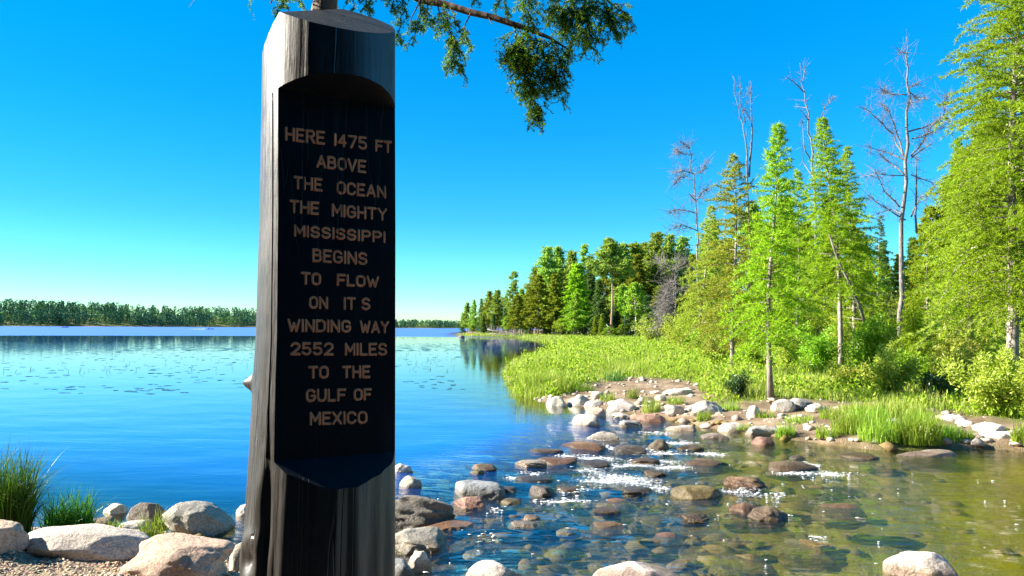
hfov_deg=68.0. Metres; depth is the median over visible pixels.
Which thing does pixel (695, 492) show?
boulder
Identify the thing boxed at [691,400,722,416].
boulder
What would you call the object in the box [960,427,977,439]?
grass tuft
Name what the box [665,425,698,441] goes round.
boulder
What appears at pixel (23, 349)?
distant lily pads
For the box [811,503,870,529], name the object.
boulder
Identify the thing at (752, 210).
pine tree
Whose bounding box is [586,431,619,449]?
boulder
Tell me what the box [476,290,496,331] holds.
pine tree
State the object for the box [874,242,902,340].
spruce tree
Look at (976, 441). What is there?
bank pebbles
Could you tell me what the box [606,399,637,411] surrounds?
boulder
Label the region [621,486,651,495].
rock
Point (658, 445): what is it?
rock
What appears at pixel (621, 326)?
leafy tree
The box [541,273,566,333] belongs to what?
larch tree
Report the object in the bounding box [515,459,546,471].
boulder
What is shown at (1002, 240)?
spruce tree
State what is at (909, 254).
spruce tree
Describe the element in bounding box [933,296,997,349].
thicket
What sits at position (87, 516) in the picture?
grass tuft
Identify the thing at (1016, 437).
grass tuft
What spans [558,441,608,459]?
boulder
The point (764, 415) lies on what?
grass tuft
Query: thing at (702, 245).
pine tree
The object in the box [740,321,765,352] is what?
bush
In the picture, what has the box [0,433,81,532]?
grass tuft
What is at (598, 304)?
spruce tree
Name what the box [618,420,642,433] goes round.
boulder
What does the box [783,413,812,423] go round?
grass tuft
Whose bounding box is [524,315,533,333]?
spruce tree
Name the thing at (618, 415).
boulder
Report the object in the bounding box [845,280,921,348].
thicket
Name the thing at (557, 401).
boulder
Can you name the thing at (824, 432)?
grass tuft
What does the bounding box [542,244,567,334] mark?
pine tree
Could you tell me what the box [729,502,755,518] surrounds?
rock
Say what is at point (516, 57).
larch tree
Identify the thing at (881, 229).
spruce tree
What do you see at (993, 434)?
boulder
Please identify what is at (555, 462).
boulder
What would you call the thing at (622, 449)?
boulder
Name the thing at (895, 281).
tree
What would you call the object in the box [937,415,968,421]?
boulder
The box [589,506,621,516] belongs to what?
rock
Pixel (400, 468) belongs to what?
rock
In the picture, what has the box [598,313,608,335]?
spruce tree
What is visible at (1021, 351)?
bush
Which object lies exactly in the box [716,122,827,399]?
larch tree
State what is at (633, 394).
grass tuft
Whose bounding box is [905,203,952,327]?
larch tree
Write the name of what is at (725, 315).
thicket
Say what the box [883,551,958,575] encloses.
boulder
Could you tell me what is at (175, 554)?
boulder
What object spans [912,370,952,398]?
bush
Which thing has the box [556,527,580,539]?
rock
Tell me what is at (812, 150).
dead tree
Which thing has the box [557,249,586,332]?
pine tree
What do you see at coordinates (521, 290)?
pine tree
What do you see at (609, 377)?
grass tuft
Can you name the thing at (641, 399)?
rock
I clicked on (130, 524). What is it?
rock
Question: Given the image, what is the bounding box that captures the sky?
[0,0,1023,327]
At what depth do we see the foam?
10.34 m
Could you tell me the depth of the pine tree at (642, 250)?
175.97 m
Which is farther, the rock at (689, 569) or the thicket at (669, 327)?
the thicket at (669, 327)
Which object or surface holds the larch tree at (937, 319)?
on the ground at (238, 498)
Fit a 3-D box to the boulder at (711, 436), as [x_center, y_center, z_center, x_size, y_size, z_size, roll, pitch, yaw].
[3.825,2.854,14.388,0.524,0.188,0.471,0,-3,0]
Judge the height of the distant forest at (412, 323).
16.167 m
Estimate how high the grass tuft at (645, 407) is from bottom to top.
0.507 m
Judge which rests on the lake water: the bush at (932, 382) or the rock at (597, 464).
the rock at (597, 464)
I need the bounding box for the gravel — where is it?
[0,527,239,575]
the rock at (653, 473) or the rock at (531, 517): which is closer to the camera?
the rock at (531, 517)
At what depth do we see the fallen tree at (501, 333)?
155.43 m
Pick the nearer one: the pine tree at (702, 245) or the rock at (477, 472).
the rock at (477, 472)
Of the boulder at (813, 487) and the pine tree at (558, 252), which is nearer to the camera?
the boulder at (813, 487)
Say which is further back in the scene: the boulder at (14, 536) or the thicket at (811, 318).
the thicket at (811, 318)
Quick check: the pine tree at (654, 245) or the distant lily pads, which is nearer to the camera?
the distant lily pads
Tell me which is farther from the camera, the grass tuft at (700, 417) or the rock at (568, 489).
the grass tuft at (700, 417)
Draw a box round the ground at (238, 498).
[0,312,1023,575]
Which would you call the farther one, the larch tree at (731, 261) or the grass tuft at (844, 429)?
the larch tree at (731, 261)
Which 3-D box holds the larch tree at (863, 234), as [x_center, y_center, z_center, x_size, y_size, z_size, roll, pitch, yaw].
[15.390,-1.464,34.165,3.785,10.107,4.137,0,-3,0]
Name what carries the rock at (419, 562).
on the lake water
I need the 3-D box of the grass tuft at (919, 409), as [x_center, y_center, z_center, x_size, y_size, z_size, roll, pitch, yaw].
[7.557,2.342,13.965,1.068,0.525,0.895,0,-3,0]
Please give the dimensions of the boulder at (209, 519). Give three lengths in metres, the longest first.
0.674 x 0.539 x 0.354 m
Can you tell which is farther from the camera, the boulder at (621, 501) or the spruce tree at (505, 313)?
the spruce tree at (505, 313)
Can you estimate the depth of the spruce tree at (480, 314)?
199.80 m
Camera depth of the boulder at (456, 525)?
7.63 m
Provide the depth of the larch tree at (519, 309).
167.59 m
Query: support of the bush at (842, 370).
on the ground at (238, 498)
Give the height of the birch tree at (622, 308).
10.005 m
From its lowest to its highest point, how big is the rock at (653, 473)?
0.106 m
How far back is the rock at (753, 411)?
15.80 m
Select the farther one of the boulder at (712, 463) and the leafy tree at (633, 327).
the leafy tree at (633, 327)
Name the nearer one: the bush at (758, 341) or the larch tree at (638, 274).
the bush at (758, 341)
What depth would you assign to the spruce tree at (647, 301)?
157.74 m
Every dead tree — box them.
[640,246,685,343]
[656,130,716,309]
[732,76,756,320]
[783,62,836,336]
[851,37,958,336]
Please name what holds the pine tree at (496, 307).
on the ground at (238, 498)
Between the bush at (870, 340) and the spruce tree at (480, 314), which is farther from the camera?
the spruce tree at (480, 314)
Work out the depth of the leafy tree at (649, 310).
139.29 m
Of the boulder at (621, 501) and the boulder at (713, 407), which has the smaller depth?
the boulder at (621, 501)
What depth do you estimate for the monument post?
2.46 m
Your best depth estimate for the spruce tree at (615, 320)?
157.55 m
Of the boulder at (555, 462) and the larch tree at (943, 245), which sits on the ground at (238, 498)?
the larch tree at (943, 245)
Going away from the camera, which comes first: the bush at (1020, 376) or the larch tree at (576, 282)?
the bush at (1020, 376)
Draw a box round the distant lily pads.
[0,342,474,350]
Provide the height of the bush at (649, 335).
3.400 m
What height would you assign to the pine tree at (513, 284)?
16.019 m
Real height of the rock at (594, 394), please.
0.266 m
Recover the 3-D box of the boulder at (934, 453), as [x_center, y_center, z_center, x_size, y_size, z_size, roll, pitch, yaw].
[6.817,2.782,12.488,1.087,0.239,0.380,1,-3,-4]
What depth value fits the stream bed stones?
9.12 m
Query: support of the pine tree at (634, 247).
on the ground at (238, 498)
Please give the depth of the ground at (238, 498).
11.82 m
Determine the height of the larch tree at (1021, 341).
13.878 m
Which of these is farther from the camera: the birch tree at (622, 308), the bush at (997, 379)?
the birch tree at (622, 308)
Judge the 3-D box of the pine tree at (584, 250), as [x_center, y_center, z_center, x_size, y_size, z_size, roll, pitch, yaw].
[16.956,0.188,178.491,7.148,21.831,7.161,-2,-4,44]
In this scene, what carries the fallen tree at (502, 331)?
on the ground at (238, 498)
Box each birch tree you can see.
[616,286,630,335]
[624,282,646,335]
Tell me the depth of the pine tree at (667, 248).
165.67 m
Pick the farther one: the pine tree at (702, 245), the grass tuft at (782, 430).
the pine tree at (702, 245)
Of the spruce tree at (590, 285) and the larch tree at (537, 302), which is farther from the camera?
the spruce tree at (590, 285)
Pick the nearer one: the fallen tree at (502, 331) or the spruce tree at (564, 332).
the fallen tree at (502, 331)
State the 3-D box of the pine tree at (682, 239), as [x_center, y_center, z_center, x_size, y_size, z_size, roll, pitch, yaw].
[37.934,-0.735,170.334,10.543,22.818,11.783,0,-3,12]
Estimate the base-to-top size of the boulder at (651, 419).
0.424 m
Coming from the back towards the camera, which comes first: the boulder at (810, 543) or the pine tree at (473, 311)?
the pine tree at (473, 311)
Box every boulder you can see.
[0,519,29,553]
[24,523,149,560]
[119,533,234,575]
[162,501,235,538]
[395,495,455,544]
[395,526,449,561]
[426,519,472,541]
[450,496,489,516]
[453,479,506,520]
[466,560,521,575]
[513,475,552,484]
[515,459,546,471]
[529,448,563,456]
[538,457,577,471]
[546,396,566,405]
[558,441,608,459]
[567,395,589,405]
[572,413,600,437]
[584,400,603,407]
[586,407,605,428]
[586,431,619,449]
[593,561,678,575]
[596,498,635,517]
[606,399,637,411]
[612,412,630,425]
[612,444,646,458]
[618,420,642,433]
[628,457,659,466]
[630,414,667,432]
[662,388,692,395]
[665,405,684,416]
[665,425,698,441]
[670,485,722,505]
[673,444,704,457]
[679,459,733,476]
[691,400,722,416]
[700,433,729,443]
[707,553,779,575]
[717,422,744,436]
[723,476,768,496]
[744,425,777,442]
[764,461,818,481]
[771,399,795,412]
[776,539,847,574]
[791,398,812,408]
[796,485,837,505]
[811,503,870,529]
[841,452,879,461]
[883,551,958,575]
[895,449,957,464]
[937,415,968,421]
[971,422,1005,431]
[979,430,1010,438]
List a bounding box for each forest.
[0,298,255,326]
[395,319,500,327]
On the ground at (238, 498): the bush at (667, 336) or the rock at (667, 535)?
the bush at (667, 336)
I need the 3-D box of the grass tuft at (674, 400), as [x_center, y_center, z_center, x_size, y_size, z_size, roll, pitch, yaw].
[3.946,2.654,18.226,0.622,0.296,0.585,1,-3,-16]
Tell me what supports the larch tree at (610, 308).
on the ground at (238, 498)
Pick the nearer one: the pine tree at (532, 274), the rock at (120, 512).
the rock at (120, 512)
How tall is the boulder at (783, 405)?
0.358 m
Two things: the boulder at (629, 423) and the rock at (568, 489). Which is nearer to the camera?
the rock at (568, 489)
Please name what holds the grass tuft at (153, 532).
on the ground at (238, 498)
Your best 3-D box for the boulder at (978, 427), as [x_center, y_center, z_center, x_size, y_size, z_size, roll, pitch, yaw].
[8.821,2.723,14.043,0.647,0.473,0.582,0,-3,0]
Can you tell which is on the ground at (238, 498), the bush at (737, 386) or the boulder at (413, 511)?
the bush at (737, 386)
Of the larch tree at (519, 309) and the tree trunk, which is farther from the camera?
the larch tree at (519, 309)
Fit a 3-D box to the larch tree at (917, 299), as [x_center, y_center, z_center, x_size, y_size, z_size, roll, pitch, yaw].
[20.792,0.175,38.163,3.584,7.379,3.096,-2,-4,43]
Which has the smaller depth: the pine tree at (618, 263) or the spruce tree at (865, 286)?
the spruce tree at (865, 286)
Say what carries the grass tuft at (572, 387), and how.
on the ground at (238, 498)
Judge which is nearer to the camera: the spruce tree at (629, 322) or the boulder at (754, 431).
the boulder at (754, 431)
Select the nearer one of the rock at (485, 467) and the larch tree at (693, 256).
the rock at (485, 467)
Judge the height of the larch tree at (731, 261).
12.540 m
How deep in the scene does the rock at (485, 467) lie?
10.77 m
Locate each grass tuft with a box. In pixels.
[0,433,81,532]
[34,483,118,527]
[104,517,126,527]
[125,506,187,537]
[499,360,557,395]
[548,375,581,392]
[573,383,597,391]
[596,389,617,401]
[604,368,631,381]
[625,385,639,398]
[638,394,663,413]
[666,394,687,404]
[692,408,712,420]
[718,400,742,410]
[736,422,757,430]
[757,408,775,417]
[774,420,795,437]
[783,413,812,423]
[814,423,840,438]
[817,405,843,418]
[827,405,874,435]
[840,400,891,424]
[852,410,912,442]
[883,401,959,445]
[898,403,953,429]
[935,420,966,441]
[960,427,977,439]
[1004,415,1023,445]
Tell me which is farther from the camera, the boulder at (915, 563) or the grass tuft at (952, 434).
the grass tuft at (952, 434)
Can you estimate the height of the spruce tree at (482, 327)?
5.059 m
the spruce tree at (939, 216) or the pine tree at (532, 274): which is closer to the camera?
the spruce tree at (939, 216)
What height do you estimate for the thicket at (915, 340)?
2.865 m
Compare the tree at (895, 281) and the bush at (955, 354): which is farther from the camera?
the tree at (895, 281)
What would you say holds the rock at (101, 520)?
on the ground at (238, 498)
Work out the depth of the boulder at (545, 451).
12.28 m
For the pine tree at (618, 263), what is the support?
on the ground at (238, 498)
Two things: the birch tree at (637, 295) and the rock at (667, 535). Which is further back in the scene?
the birch tree at (637, 295)
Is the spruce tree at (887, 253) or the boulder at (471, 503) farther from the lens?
the spruce tree at (887, 253)
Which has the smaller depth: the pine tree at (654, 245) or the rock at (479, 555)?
the rock at (479, 555)
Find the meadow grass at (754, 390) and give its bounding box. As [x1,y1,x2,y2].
[455,332,1023,419]
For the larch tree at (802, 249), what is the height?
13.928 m
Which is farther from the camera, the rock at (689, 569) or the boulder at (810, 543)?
the boulder at (810, 543)
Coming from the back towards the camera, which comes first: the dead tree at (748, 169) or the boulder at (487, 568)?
the dead tree at (748, 169)
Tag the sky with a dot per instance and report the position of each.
(130, 130)
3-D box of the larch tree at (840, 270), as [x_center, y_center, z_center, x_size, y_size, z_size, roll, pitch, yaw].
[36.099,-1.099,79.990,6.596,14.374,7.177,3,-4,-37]
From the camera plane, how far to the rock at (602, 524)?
7.93 m
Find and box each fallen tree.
[486,325,522,335]
[489,329,521,335]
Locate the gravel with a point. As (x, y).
(235, 573)
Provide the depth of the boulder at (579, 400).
19.07 m
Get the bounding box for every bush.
[630,315,664,340]
[656,313,687,342]
[678,321,726,359]
[700,336,729,362]
[721,371,755,396]
[735,346,774,367]
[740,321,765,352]
[765,332,809,367]
[774,320,813,360]
[795,324,848,372]
[825,362,878,390]
[846,310,898,365]
[866,337,923,395]
[894,349,933,387]
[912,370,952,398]
[926,345,981,394]
[935,345,1021,415]
[977,351,1021,381]
[996,343,1023,367]
[1010,358,1023,415]
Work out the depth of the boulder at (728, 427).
15.15 m
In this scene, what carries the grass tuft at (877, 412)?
on the ground at (238, 498)
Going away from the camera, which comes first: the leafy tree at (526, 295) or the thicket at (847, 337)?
the thicket at (847, 337)
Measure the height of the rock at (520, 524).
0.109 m
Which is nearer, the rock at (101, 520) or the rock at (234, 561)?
the rock at (234, 561)
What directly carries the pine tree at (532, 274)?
on the ground at (238, 498)
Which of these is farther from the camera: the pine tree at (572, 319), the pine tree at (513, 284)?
the pine tree at (513, 284)
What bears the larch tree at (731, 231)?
on the ground at (238, 498)
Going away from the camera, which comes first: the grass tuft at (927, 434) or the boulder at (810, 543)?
the boulder at (810, 543)
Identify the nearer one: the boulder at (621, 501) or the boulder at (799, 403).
the boulder at (621, 501)
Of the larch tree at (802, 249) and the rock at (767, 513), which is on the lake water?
the rock at (767, 513)
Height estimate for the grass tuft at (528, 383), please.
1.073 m
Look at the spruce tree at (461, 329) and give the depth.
214.53 m
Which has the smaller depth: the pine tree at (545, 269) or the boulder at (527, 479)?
the boulder at (527, 479)
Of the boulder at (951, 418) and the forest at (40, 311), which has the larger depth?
the forest at (40, 311)
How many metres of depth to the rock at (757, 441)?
13.57 m
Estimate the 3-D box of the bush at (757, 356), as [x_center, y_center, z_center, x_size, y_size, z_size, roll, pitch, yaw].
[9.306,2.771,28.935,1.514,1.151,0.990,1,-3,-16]
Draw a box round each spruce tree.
[459,314,465,333]
[474,298,486,331]
[479,315,487,332]
[488,314,498,332]
[500,295,509,333]
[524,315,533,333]
[539,316,552,334]
[555,303,572,334]
[578,302,591,334]
[584,255,595,316]
[587,279,609,334]
[589,316,598,335]
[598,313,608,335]
[608,305,623,334]
[621,303,638,334]
[636,295,650,335]
[686,242,714,334]
[803,197,848,338]
[845,239,890,341]
[857,215,900,350]
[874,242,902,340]
[905,236,928,339]
[923,178,950,337]
[975,116,1023,336]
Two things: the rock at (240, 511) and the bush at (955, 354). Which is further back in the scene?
the bush at (955, 354)
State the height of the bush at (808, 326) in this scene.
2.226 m
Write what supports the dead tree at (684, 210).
on the ground at (238, 498)
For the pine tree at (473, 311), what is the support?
on the ground at (238, 498)
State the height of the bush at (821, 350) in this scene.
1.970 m
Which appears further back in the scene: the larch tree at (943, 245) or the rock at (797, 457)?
the larch tree at (943, 245)
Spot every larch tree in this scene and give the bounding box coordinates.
[189,0,636,134]
[503,294,528,334]
[520,273,553,333]
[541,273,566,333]
[556,263,592,334]
[606,286,631,326]
[621,253,650,321]
[648,285,663,321]
[653,274,684,329]
[671,205,734,352]
[673,152,790,366]
[677,253,695,326]
[714,238,747,322]
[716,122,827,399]
[741,220,794,322]
[760,168,846,354]
[790,116,892,367]
[792,222,829,331]
[809,145,898,356]
[820,214,861,326]
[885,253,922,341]
[890,219,955,356]
[897,98,1023,363]
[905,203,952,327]
[910,0,1023,366]
[923,136,1006,353]
[925,151,1005,321]
[948,22,1023,348]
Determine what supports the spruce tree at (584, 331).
on the ground at (238, 498)
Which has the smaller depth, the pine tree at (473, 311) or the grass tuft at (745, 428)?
the grass tuft at (745, 428)
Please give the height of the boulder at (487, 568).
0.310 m
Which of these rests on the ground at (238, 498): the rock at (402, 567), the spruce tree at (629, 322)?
the spruce tree at (629, 322)
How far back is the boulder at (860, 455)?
12.13 m
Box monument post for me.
[239,9,395,575]
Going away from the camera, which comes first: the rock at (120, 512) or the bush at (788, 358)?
the rock at (120, 512)
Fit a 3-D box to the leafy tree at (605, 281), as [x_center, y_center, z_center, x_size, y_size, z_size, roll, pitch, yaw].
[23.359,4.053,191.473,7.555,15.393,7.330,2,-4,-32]
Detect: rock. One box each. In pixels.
[94,516,116,526]
[103,503,128,523]
[118,520,151,528]
[126,503,165,529]
[229,542,241,571]
[235,504,244,524]
[395,463,412,479]
[395,558,413,575]
[398,475,421,495]
[408,550,431,575]
[462,549,486,561]
[469,463,496,474]
[469,470,483,475]
[500,498,522,509]
[503,486,516,495]
[508,520,536,532]
[523,514,540,520]
[528,485,557,500]
[556,486,584,495]
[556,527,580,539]
[580,460,610,470]
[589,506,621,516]
[589,521,628,538]
[591,391,603,398]
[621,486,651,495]
[638,397,646,403]
[644,470,666,478]
[647,439,669,459]
[652,532,683,547]
[654,395,665,400]
[666,559,695,573]
[675,513,712,525]
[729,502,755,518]
[746,405,760,417]
[747,506,787,527]
[751,437,774,454]
[789,455,804,461]
[805,403,825,412]
[955,418,973,426]
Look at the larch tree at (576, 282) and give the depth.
155.52 m
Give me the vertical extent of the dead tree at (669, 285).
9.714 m
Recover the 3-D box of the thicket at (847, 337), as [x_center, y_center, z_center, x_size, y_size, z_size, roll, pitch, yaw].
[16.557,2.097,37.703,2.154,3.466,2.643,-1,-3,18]
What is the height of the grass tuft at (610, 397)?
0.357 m
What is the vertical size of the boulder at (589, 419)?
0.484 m
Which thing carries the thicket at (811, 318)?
on the ground at (238, 498)
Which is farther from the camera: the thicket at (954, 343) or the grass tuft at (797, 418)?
the thicket at (954, 343)
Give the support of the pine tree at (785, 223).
on the ground at (238, 498)
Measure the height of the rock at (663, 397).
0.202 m
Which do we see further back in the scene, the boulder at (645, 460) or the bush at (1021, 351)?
the bush at (1021, 351)
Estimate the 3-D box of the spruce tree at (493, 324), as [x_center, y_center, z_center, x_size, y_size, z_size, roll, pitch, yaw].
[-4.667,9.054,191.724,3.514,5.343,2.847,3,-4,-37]
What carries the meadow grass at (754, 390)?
on the ground at (238, 498)
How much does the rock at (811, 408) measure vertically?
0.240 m
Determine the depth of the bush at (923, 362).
20.13 m
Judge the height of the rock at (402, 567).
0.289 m
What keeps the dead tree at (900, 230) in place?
on the ground at (238, 498)
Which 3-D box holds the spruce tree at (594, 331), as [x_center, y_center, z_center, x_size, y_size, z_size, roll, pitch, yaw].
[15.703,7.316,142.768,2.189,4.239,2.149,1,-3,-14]
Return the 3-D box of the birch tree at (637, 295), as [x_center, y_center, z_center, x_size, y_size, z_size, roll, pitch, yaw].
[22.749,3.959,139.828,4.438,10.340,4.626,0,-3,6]
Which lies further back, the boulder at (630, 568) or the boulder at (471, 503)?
the boulder at (471, 503)
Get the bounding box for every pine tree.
[460,302,470,332]
[466,299,477,328]
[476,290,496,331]
[486,289,503,332]
[499,270,522,333]
[510,288,524,329]
[522,266,543,333]
[533,245,567,332]
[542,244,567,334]
[556,292,589,334]
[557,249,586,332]
[578,243,595,304]
[581,236,639,335]
[603,241,634,321]
[616,241,644,283]
[634,231,668,312]
[638,242,658,315]
[653,233,688,313]
[675,235,692,309]
[692,219,730,314]
[737,203,772,334]
[756,195,797,293]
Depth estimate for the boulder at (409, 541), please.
7.05 m
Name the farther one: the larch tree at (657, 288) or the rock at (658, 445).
the larch tree at (657, 288)
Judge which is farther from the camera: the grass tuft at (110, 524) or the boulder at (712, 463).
the boulder at (712, 463)
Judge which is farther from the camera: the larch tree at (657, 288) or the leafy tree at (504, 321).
the leafy tree at (504, 321)
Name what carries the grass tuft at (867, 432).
on the ground at (238, 498)
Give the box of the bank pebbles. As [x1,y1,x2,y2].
[534,377,1022,447]
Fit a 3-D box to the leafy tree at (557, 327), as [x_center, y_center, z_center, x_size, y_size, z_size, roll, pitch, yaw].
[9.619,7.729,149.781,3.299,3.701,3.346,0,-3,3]
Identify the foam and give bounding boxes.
[425,431,1018,572]
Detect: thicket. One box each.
[660,301,706,346]
[689,287,761,346]
[772,267,834,334]
[821,298,866,358]
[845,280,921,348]
[895,303,943,361]
[924,314,990,366]
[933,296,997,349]
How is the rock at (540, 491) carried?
on the lake water
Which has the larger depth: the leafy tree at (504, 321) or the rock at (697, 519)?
the leafy tree at (504, 321)
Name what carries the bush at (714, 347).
on the ground at (238, 498)
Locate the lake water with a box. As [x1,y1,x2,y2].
[0,326,1023,575]
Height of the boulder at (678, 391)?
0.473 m
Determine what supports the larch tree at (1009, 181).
on the ground at (238, 498)
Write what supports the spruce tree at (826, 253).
on the ground at (238, 498)
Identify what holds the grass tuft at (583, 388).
on the ground at (238, 498)
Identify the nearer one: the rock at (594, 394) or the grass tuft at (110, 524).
the grass tuft at (110, 524)
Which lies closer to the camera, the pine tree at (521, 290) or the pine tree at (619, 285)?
the pine tree at (619, 285)
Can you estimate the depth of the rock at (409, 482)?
9.49 m
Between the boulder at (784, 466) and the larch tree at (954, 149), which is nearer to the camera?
the boulder at (784, 466)
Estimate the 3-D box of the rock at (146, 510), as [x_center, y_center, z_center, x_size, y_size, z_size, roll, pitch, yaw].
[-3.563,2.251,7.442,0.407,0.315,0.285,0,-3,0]
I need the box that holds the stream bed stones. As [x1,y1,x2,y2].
[195,418,1023,575]
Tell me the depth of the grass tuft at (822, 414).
15.08 m
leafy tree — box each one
[501,316,511,329]
[522,290,534,333]
[553,318,567,335]
[594,276,613,320]
[602,327,616,335]
[614,324,628,335]
[629,320,646,333]
[636,306,667,328]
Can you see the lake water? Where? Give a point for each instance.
(98, 426)
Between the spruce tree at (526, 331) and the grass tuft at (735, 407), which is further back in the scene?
the spruce tree at (526, 331)
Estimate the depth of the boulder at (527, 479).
10.12 m
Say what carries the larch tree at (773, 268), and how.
on the ground at (238, 498)
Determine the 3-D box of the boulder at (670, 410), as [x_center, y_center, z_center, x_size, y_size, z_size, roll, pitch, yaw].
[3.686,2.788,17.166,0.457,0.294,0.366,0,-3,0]
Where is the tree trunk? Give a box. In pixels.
[820,234,865,322]
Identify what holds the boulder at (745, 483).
in the lake water
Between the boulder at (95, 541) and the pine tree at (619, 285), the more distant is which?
the pine tree at (619, 285)
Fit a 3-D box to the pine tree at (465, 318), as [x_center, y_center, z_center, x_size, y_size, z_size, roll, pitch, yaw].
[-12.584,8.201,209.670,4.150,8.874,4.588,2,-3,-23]
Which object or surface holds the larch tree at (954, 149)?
on the ground at (238, 498)
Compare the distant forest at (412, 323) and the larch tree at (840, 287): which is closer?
the larch tree at (840, 287)
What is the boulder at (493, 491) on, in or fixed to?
in the lake water
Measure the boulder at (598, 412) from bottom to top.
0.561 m
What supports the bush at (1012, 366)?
on the ground at (238, 498)
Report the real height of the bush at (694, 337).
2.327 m
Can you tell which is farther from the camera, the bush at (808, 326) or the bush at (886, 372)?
the bush at (808, 326)
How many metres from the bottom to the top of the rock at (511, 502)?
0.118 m
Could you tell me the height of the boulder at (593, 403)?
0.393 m
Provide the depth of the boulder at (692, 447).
12.76 m
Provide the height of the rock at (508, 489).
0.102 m
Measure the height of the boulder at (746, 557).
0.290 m
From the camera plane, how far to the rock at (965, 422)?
14.37 m
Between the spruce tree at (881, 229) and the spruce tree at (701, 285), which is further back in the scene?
the spruce tree at (701, 285)
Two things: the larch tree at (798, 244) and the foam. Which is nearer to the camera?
the foam
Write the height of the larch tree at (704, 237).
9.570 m
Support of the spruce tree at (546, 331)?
on the ground at (238, 498)
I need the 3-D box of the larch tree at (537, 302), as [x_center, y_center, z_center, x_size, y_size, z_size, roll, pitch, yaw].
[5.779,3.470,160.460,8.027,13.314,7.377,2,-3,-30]
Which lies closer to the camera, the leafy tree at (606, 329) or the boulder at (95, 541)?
the boulder at (95, 541)

